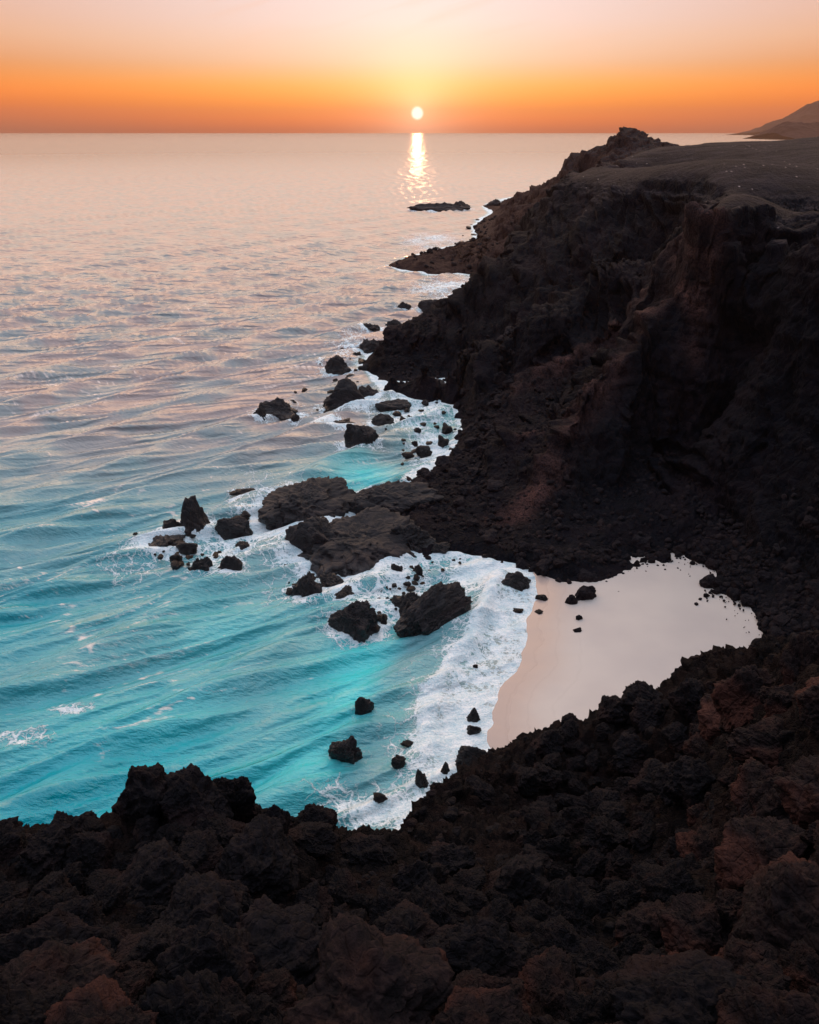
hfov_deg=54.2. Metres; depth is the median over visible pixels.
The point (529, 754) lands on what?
lava boulder
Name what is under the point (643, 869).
lava boulder
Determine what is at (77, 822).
lava boulder
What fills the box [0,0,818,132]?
sky
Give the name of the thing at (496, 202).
sea rock
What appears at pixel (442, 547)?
sea rock
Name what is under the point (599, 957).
lava boulder
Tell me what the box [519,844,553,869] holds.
lava boulder
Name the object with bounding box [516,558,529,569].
boulder
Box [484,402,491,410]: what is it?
boulder
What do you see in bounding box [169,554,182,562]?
sea rock
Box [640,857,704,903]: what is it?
lava boulder
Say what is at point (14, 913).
lava boulder
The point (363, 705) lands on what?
sea rock
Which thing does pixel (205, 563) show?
sea rock
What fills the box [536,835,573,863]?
lava boulder
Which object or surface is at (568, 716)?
lava boulder
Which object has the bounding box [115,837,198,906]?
lava boulder
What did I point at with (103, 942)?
lava boulder
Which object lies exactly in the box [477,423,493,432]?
boulder
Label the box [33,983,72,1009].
lava boulder
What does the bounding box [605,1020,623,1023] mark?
lava boulder
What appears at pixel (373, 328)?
sea rock
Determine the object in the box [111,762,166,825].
lava boulder
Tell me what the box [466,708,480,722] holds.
sea rock
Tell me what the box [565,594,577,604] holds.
beach rock
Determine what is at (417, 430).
sea rock
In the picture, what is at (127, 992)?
lava boulder
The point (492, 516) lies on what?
boulder
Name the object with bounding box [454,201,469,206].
sea rock
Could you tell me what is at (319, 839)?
lava boulder
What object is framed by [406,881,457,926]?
lava boulder
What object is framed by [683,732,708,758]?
lava boulder
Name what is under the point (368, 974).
lava boulder
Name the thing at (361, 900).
lava boulder
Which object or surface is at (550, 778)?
lava boulder
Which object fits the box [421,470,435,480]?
boulder
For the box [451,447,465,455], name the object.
boulder
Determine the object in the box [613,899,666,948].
lava boulder
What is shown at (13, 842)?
lava boulder
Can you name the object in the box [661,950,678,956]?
lava boulder
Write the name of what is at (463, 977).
lava boulder
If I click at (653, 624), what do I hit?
beach
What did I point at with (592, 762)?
lava boulder
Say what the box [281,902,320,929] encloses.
lava boulder
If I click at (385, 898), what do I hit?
lava boulder
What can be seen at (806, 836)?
lava boulder
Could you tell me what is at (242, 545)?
sea rock
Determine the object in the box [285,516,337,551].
rock slab
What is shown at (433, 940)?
lava boulder
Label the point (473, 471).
boulder
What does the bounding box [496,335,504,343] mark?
boulder
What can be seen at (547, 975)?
lava boulder
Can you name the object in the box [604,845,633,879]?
lava boulder
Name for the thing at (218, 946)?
lava boulder
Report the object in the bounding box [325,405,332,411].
stone
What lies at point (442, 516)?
boulder
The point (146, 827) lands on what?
lava boulder
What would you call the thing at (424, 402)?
sea rock
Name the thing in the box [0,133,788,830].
sea
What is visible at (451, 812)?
lava rubble
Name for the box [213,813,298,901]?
lava boulder
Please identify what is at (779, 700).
lava boulder
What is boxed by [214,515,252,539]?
sea rock
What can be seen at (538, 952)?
lava boulder
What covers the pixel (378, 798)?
sea rock
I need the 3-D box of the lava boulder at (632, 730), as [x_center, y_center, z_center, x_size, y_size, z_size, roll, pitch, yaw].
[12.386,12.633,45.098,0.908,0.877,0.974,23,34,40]
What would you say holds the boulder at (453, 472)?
on the headland
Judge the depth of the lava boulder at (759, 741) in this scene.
18.18 m
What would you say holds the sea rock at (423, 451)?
in the sea
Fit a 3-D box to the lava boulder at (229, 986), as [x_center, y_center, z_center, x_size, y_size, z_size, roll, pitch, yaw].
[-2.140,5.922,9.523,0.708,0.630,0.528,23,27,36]
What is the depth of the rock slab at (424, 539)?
94.27 m
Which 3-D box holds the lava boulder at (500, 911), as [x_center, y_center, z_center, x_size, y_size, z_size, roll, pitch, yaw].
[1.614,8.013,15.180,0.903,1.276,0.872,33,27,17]
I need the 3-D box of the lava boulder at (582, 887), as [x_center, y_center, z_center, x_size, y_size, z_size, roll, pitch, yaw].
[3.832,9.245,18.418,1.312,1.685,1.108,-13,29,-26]
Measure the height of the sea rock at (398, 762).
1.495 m
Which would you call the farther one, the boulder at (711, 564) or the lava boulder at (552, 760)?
the boulder at (711, 564)
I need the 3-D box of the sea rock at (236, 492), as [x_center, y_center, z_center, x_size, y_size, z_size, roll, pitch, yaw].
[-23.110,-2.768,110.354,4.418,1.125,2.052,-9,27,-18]
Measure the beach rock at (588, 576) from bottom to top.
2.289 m
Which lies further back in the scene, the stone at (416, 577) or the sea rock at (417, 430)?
the sea rock at (417, 430)
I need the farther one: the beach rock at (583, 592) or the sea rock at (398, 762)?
the beach rock at (583, 592)
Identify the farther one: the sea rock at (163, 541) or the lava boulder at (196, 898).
the sea rock at (163, 541)
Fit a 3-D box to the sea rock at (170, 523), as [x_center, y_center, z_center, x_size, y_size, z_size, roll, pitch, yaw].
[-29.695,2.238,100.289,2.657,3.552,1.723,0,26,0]
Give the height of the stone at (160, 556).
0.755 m
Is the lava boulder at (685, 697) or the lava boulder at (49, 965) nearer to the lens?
the lava boulder at (49, 965)
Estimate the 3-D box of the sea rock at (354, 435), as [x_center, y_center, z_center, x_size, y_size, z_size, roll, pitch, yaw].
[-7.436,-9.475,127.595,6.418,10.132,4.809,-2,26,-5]
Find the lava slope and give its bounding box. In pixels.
[0,630,818,1023]
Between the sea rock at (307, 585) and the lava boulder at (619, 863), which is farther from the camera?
the sea rock at (307, 585)
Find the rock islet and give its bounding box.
[407,202,470,211]
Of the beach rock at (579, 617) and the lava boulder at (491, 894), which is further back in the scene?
the beach rock at (579, 617)
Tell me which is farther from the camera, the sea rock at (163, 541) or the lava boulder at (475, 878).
the sea rock at (163, 541)
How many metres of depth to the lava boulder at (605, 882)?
24.71 m
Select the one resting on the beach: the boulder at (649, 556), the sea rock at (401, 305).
the boulder at (649, 556)
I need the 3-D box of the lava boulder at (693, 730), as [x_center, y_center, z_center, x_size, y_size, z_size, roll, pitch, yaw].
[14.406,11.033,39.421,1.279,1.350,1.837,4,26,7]
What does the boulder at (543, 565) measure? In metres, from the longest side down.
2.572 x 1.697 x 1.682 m
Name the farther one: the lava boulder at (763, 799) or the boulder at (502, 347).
the boulder at (502, 347)
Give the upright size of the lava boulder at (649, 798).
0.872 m
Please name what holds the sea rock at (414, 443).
in the sea
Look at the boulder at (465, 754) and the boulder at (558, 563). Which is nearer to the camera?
the boulder at (465, 754)
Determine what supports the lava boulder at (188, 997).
on the lava slope
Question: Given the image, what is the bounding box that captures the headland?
[363,126,818,637]
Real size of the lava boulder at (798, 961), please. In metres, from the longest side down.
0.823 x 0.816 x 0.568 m
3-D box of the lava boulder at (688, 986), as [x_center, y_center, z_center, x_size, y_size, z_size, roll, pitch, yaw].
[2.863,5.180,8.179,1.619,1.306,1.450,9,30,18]
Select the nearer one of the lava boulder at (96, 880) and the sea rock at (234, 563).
the lava boulder at (96, 880)
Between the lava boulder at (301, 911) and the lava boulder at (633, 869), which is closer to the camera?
the lava boulder at (301, 911)
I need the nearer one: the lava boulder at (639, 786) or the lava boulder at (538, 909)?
the lava boulder at (538, 909)
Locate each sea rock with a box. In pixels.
[148,534,185,546]
[162,518,179,528]
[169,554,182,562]
[176,542,197,554]
[179,495,210,533]
[188,556,212,570]
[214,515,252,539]
[218,555,242,570]
[227,488,254,495]
[235,541,249,549]
[240,510,250,519]
[253,406,265,419]
[259,397,298,420]
[290,413,299,421]
[291,571,321,596]
[319,572,343,586]
[322,378,364,412]
[325,355,351,374]
[327,600,380,642]
[328,735,362,763]
[333,418,353,422]
[334,585,354,598]
[344,423,378,447]
[355,697,373,714]
[356,338,378,353]
[358,363,368,370]
[358,385,378,396]
[363,323,380,331]
[371,413,393,425]
[373,792,387,803]
[375,398,411,411]
[381,614,386,624]
[385,319,401,325]
[390,592,419,616]
[391,564,402,571]
[391,754,405,768]
[397,302,411,309]
[400,740,412,746]
[401,452,414,458]
[411,441,417,446]
[412,564,422,575]
[414,427,421,433]
[415,769,428,787]
[416,445,431,457]
[418,299,436,311]
[421,400,428,405]
[431,542,450,553]
[438,435,448,447]
[440,761,449,774]
[442,422,452,433]
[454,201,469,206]
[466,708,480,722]
[467,725,480,734]
[483,199,500,206]
[501,571,530,591]
[513,608,523,612]
[534,609,542,613]
[535,594,547,600]
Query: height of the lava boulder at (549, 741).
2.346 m
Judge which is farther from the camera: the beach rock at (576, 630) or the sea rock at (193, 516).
the sea rock at (193, 516)
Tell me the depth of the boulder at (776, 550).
85.40 m
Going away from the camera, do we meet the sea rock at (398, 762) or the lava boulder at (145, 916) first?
the lava boulder at (145, 916)
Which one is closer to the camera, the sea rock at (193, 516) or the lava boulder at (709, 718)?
the lava boulder at (709, 718)
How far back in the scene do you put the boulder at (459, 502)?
101.97 m
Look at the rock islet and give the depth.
495.89 m
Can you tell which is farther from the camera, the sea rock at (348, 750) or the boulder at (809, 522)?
the boulder at (809, 522)
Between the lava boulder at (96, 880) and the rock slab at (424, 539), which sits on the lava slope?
the lava boulder at (96, 880)
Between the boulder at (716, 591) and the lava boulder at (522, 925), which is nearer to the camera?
the lava boulder at (522, 925)
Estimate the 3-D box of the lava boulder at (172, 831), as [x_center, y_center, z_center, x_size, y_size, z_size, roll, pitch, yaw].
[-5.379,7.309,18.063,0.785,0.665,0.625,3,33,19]
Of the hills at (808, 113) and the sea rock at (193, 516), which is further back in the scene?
the hills at (808, 113)
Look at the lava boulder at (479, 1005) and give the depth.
8.42 m
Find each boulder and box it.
[0,816,25,832]
[0,823,27,863]
[0,897,29,933]
[0,908,103,965]
[0,936,119,994]
[0,975,46,1023]
[14,817,75,880]
[15,881,31,898]
[26,870,71,898]
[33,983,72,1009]
[43,974,158,1023]
[51,895,109,926]
[53,810,98,833]
[56,937,113,957]
[60,861,84,895]
[62,830,113,875]
[81,816,105,831]
[82,868,121,896]
[94,879,130,915]
[96,921,126,953]
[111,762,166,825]
[113,921,180,966]
[113,967,153,1000]
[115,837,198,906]
[116,960,158,980]
[116,979,135,1004]
[132,814,158,842]
[135,905,166,927]
[136,968,251,1023]
[147,871,243,929]
[154,821,187,843]
[155,914,256,994]
[159,763,233,826]
[176,826,203,845]
[177,829,223,874]
[196,815,245,847]
[212,776,256,823]
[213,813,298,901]
[219,976,246,1003]
[220,879,253,913]
[236,894,321,988]
[244,993,283,1023]
[246,967,297,1010]
[260,804,291,835]
[261,1013,279,1023]
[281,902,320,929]
[283,912,454,1023]
[287,821,338,858]
[291,880,333,917]
[296,803,337,831]
[327,867,358,906]
[327,906,366,921]
[339,832,398,867]
[348,892,374,913]
[368,883,410,924]
[374,899,438,940]
[389,859,443,892]
[393,581,472,636]
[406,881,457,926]
[412,477,429,487]
[413,936,428,948]
[416,467,429,474]
[419,840,475,876]
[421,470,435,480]
[424,923,462,947]
[431,862,449,884]
[432,985,525,1023]
[435,455,450,466]
[437,465,447,471]
[437,915,536,980]
[438,882,456,896]
[439,513,451,520]
[446,897,472,917]
[448,467,458,476]
[449,867,486,890]
[450,461,467,470]
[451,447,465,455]
[452,967,491,986]
[453,402,460,408]
[453,497,466,508]
[453,885,489,915]
[454,411,463,418]
[454,434,461,439]
[455,746,486,765]
[458,487,470,496]
[460,388,465,397]
[461,975,531,1020]
[462,425,476,434]
[464,437,480,447]
[464,774,496,813]
[466,518,478,526]
[468,467,479,477]
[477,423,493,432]
[477,898,516,932]
[480,528,498,543]
[481,412,488,419]
[483,428,495,440]
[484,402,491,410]
[485,889,509,903]
[486,479,504,491]
[487,854,549,908]
[488,513,496,521]
[490,398,501,407]
[494,394,502,399]
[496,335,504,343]
[499,345,505,350]
[501,899,515,912]
[502,378,513,387]
[504,326,513,336]
[509,914,539,933]
[514,766,540,797]
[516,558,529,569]
[516,830,543,847]
[518,541,530,551]
[518,945,581,1019]
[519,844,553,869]
[522,898,553,921]
[522,900,528,911]
[523,748,536,763]
[526,946,549,962]
[528,566,534,571]
[529,801,549,812]
[530,729,563,759]
[533,762,564,791]
[535,914,583,953]
[536,558,550,575]
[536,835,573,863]
[540,752,561,768]
[546,865,571,882]
[547,876,595,907]
[547,879,597,938]
[553,549,562,556]
[553,559,567,567]
[554,793,579,812]
[558,718,578,752]
[560,713,579,725]
[564,987,616,1023]
[565,755,585,771]
[570,936,623,977]
[574,786,621,813]
[574,847,608,882]
[580,815,629,855]
[584,749,602,771]
[592,969,619,993]
[594,722,614,741]
[594,880,642,918]
[596,695,629,726]
[596,801,629,827]
[598,876,622,892]
[603,548,611,554]
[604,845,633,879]
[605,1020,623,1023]
[610,949,759,1023]
[611,732,647,777]
[611,776,634,799]
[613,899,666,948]
[613,932,649,960]
[620,680,662,712]
[620,727,635,734]
[623,553,630,559]
[628,758,662,802]
[628,824,654,852]
[629,697,666,735]
[630,858,656,879]
[634,862,665,887]
[636,550,643,556]
[637,792,655,811]
[637,943,665,955]
[640,557,647,562]
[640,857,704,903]
[644,553,654,559]
[650,756,694,806]
[656,891,727,955]
[661,721,688,753]
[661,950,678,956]
[662,550,670,558]
[663,755,716,810]
[667,677,705,722]
[667,828,691,858]
[672,544,686,554]
[674,552,682,556]
[675,824,718,860]
[681,852,701,870]
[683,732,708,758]
[686,803,706,826]
[689,723,700,738]
[693,551,706,563]
[697,693,721,745]
[705,559,720,569]
[705,846,717,872]
[710,665,774,736]
[712,588,720,593]
[713,814,809,889]
[714,935,778,971]
[715,888,743,933]
[715,977,818,1023]
[717,766,736,788]
[725,715,784,768]
[726,587,741,600]
[728,851,818,954]
[730,757,784,818]
[736,958,791,991]
[740,593,756,606]
[746,770,792,822]
[758,683,783,708]
[762,684,800,718]
[770,626,785,637]
[771,546,781,553]
[773,615,790,627]
[773,755,818,829]
[773,939,818,993]
[778,632,818,684]
[783,562,800,573]
[792,595,799,601]
[794,676,818,738]
[799,820,818,850]
[803,515,817,528]
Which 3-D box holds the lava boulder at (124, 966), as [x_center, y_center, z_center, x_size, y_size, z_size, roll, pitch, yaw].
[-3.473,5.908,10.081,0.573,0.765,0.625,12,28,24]
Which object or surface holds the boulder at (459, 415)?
on the headland
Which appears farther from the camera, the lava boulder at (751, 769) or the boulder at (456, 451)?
the boulder at (456, 451)
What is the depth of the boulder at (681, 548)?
92.54 m
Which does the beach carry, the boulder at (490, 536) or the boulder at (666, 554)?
the boulder at (666, 554)
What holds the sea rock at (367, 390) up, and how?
in the sea
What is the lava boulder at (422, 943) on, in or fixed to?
on the lava slope
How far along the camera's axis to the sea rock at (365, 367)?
165.73 m
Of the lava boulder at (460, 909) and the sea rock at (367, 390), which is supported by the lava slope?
the lava boulder at (460, 909)
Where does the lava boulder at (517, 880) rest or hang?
on the lava slope
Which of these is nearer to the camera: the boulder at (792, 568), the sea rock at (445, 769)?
the sea rock at (445, 769)
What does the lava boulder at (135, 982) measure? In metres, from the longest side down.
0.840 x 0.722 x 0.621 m
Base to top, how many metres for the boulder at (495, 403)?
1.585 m
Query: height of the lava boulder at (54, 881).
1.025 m
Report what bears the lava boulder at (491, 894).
on the lava slope
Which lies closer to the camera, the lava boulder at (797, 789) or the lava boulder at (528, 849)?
the lava boulder at (797, 789)
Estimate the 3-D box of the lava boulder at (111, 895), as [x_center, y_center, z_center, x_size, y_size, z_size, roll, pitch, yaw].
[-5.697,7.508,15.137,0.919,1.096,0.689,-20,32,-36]
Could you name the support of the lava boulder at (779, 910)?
on the lava slope
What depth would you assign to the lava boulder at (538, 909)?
16.81 m
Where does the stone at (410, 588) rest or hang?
in the sea
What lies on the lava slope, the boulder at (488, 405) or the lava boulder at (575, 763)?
the lava boulder at (575, 763)
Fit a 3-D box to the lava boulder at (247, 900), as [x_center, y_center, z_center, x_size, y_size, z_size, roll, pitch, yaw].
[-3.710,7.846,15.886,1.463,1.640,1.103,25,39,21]
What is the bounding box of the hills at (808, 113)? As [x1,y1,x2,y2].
[728,101,818,134]
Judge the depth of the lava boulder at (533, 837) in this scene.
28.21 m
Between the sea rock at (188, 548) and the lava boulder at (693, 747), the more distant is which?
the sea rock at (188, 548)
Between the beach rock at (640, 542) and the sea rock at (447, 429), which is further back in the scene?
the sea rock at (447, 429)
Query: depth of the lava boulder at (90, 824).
18.59 m
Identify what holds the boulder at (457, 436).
on the headland
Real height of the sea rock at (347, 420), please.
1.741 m
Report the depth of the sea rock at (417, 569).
89.38 m
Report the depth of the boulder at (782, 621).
77.42 m
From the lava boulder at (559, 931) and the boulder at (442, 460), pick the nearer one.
the lava boulder at (559, 931)
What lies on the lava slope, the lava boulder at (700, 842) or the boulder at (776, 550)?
the lava boulder at (700, 842)
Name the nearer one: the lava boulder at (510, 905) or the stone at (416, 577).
the lava boulder at (510, 905)
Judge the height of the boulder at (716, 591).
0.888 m
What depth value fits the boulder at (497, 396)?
131.28 m
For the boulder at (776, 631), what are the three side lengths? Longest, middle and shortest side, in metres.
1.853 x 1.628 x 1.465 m
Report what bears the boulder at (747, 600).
on the beach
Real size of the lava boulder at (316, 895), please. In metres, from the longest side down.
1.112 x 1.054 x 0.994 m
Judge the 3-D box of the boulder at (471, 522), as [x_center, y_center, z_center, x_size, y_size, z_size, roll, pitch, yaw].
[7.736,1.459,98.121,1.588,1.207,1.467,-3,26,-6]
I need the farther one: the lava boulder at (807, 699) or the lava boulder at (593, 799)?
the lava boulder at (593, 799)
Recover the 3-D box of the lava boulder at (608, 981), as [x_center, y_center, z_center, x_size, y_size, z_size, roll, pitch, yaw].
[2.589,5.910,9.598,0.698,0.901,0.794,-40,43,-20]
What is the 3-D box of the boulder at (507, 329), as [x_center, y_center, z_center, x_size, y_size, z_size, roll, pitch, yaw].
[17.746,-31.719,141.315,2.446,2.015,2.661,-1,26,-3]
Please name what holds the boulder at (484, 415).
on the headland
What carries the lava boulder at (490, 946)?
on the lava slope
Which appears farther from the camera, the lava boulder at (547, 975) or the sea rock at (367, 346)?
the sea rock at (367, 346)
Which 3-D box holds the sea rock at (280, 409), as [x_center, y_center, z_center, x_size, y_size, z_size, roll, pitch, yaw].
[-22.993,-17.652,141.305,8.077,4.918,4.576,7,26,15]
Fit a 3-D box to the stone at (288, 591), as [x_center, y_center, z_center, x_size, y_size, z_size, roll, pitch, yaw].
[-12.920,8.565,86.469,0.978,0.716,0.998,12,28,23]
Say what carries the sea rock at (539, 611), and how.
on the beach
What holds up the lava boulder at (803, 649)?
on the lava slope
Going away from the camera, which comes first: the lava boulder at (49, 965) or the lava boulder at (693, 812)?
the lava boulder at (49, 965)
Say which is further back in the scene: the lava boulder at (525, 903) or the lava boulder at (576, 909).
the lava boulder at (525, 903)
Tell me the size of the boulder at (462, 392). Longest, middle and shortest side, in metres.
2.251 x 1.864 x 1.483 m
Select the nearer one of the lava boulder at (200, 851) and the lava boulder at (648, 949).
the lava boulder at (648, 949)
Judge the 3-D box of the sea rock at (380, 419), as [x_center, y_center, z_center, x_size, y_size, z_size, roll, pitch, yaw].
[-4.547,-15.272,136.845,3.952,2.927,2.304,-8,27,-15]
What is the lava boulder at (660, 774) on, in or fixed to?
on the lava slope
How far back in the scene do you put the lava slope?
28.67 m
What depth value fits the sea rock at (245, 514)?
102.59 m
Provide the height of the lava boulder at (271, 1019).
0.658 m
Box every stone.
[157,554,163,559]
[170,560,179,569]
[285,588,291,594]
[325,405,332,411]
[371,625,379,631]
[377,613,387,620]
[394,411,401,415]
[403,581,410,586]
[406,586,415,591]
[413,574,419,580]
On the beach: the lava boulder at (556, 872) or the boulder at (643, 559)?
the boulder at (643, 559)
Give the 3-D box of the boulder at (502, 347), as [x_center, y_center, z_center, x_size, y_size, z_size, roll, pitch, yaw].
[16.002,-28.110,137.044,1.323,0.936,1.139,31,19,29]
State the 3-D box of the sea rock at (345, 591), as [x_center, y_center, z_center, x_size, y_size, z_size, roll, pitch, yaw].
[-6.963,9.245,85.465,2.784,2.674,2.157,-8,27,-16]
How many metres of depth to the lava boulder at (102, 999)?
7.78 m
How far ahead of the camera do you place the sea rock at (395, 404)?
142.60 m
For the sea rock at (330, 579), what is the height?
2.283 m
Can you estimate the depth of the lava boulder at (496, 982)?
9.61 m
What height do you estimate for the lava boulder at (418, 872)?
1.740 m
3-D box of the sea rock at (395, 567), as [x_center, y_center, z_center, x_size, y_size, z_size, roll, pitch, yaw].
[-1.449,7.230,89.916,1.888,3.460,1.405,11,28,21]
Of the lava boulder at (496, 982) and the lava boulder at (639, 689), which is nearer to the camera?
the lava boulder at (496, 982)
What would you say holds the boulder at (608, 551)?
on the rubble at (800, 577)
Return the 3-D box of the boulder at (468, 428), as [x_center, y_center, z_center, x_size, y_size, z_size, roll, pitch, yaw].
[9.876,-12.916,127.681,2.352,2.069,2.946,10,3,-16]
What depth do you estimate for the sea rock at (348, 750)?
62.97 m
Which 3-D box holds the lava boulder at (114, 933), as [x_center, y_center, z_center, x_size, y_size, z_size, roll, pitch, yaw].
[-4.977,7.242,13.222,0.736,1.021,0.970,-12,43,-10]
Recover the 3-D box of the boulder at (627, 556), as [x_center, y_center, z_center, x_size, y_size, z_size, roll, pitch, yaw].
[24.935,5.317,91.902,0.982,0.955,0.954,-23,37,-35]
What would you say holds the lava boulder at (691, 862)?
on the lava slope
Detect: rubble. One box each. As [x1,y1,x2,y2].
[1,630,818,1023]
[382,202,818,636]
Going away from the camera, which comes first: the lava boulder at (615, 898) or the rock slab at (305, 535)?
the lava boulder at (615, 898)
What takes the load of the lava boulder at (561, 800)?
on the lava slope
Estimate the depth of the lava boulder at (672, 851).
20.85 m
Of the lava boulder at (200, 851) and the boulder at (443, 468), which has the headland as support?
the boulder at (443, 468)
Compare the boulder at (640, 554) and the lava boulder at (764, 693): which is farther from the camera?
the boulder at (640, 554)
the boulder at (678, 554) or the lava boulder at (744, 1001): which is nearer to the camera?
the lava boulder at (744, 1001)
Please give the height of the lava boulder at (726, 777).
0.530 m
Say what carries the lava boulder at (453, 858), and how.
on the lava slope
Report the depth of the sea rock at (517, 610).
82.79 m
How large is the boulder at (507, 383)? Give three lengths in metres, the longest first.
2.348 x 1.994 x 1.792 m
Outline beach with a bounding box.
[487,553,762,749]
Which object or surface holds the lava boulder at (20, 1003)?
on the lava slope
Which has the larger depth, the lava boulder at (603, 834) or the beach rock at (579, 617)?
the beach rock at (579, 617)
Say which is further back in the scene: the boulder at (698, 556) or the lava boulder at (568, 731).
the boulder at (698, 556)
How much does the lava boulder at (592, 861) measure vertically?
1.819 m
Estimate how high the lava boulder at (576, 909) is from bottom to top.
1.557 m
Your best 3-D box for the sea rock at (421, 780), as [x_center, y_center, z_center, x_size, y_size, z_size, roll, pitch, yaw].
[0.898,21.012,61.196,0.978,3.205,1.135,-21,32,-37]
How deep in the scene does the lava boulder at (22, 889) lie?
16.64 m
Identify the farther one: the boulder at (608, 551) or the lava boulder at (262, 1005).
the boulder at (608, 551)
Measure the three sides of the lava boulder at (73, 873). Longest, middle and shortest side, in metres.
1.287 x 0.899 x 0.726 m
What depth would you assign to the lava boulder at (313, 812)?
20.39 m
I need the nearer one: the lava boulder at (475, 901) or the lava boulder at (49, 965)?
the lava boulder at (49, 965)
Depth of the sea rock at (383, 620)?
80.79 m
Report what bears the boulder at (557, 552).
on the rubble at (800, 577)
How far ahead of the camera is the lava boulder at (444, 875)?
20.47 m
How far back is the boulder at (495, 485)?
105.00 m
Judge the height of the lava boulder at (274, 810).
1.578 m
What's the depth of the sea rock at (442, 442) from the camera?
126.97 m
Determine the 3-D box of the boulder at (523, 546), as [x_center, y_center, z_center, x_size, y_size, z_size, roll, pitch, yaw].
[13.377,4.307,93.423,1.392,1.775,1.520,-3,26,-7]
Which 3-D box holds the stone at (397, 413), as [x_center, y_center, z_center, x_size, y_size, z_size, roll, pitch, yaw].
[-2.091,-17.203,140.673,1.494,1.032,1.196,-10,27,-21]
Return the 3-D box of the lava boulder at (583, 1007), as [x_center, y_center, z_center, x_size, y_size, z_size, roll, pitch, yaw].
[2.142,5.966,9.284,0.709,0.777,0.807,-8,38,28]
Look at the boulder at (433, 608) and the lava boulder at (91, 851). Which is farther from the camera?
the boulder at (433, 608)
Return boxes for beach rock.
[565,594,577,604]
[573,627,581,632]
[575,585,596,600]
[576,615,582,619]
[577,568,597,582]
[630,534,652,549]
[699,573,721,588]
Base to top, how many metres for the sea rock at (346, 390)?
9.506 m
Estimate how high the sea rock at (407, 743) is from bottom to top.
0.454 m
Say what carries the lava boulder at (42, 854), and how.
on the lava slope
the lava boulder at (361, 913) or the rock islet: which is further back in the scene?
the rock islet
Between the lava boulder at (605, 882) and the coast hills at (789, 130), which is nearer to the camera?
the lava boulder at (605, 882)
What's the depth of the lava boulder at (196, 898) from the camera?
14.27 m
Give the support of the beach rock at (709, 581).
on the beach
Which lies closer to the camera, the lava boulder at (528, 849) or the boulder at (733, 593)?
the lava boulder at (528, 849)
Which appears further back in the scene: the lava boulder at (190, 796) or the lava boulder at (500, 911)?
the lava boulder at (190, 796)
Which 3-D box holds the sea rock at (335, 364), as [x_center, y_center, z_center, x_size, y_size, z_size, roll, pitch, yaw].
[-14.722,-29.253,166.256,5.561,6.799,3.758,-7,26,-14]
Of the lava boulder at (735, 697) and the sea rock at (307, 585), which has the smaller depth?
the lava boulder at (735, 697)
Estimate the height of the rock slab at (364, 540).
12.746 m
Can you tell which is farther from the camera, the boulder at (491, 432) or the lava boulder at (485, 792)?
the boulder at (491, 432)
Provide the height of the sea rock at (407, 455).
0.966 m
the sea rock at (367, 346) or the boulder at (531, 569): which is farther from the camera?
the sea rock at (367, 346)
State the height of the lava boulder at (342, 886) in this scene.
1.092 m
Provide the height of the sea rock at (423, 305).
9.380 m
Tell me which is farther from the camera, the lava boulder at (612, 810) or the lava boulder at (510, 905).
the lava boulder at (612, 810)
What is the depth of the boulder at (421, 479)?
107.08 m
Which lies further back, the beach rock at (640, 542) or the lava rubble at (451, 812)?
the beach rock at (640, 542)
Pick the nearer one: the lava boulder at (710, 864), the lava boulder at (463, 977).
the lava boulder at (463, 977)
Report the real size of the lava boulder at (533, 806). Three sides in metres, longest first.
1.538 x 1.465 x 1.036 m
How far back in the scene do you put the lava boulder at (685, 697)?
41.47 m
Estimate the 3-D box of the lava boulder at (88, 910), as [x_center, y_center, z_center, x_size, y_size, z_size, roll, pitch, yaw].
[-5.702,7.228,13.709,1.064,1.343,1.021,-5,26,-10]
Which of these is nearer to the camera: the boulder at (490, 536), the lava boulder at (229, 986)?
the lava boulder at (229, 986)
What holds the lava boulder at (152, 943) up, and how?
on the lava slope
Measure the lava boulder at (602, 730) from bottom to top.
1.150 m
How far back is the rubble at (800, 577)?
96.02 m
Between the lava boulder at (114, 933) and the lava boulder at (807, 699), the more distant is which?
the lava boulder at (807, 699)
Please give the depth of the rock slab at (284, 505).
102.37 m
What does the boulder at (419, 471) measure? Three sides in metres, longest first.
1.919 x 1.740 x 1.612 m
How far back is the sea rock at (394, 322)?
203.91 m
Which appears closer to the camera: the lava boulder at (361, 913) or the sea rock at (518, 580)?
the lava boulder at (361, 913)
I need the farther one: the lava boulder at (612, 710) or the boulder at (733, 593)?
the boulder at (733, 593)
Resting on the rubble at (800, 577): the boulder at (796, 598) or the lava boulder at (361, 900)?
the boulder at (796, 598)
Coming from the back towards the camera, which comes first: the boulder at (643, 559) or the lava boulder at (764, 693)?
the boulder at (643, 559)
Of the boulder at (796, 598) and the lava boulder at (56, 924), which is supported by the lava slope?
the lava boulder at (56, 924)
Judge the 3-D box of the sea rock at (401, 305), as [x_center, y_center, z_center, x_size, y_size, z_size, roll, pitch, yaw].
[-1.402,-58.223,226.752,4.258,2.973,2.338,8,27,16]
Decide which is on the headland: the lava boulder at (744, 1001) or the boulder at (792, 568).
the boulder at (792, 568)
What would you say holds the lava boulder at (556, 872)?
on the lava slope
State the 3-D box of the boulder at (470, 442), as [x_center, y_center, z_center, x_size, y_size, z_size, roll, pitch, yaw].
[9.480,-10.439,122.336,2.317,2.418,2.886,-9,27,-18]
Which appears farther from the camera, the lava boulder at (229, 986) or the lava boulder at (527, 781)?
the lava boulder at (527, 781)
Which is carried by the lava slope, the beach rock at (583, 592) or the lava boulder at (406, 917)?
the lava boulder at (406, 917)
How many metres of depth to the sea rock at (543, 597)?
84.83 m
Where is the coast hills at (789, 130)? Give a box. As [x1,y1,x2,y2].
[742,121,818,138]
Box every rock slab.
[258,476,358,530]
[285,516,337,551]
[297,506,417,577]
[347,480,443,514]
[390,523,435,552]

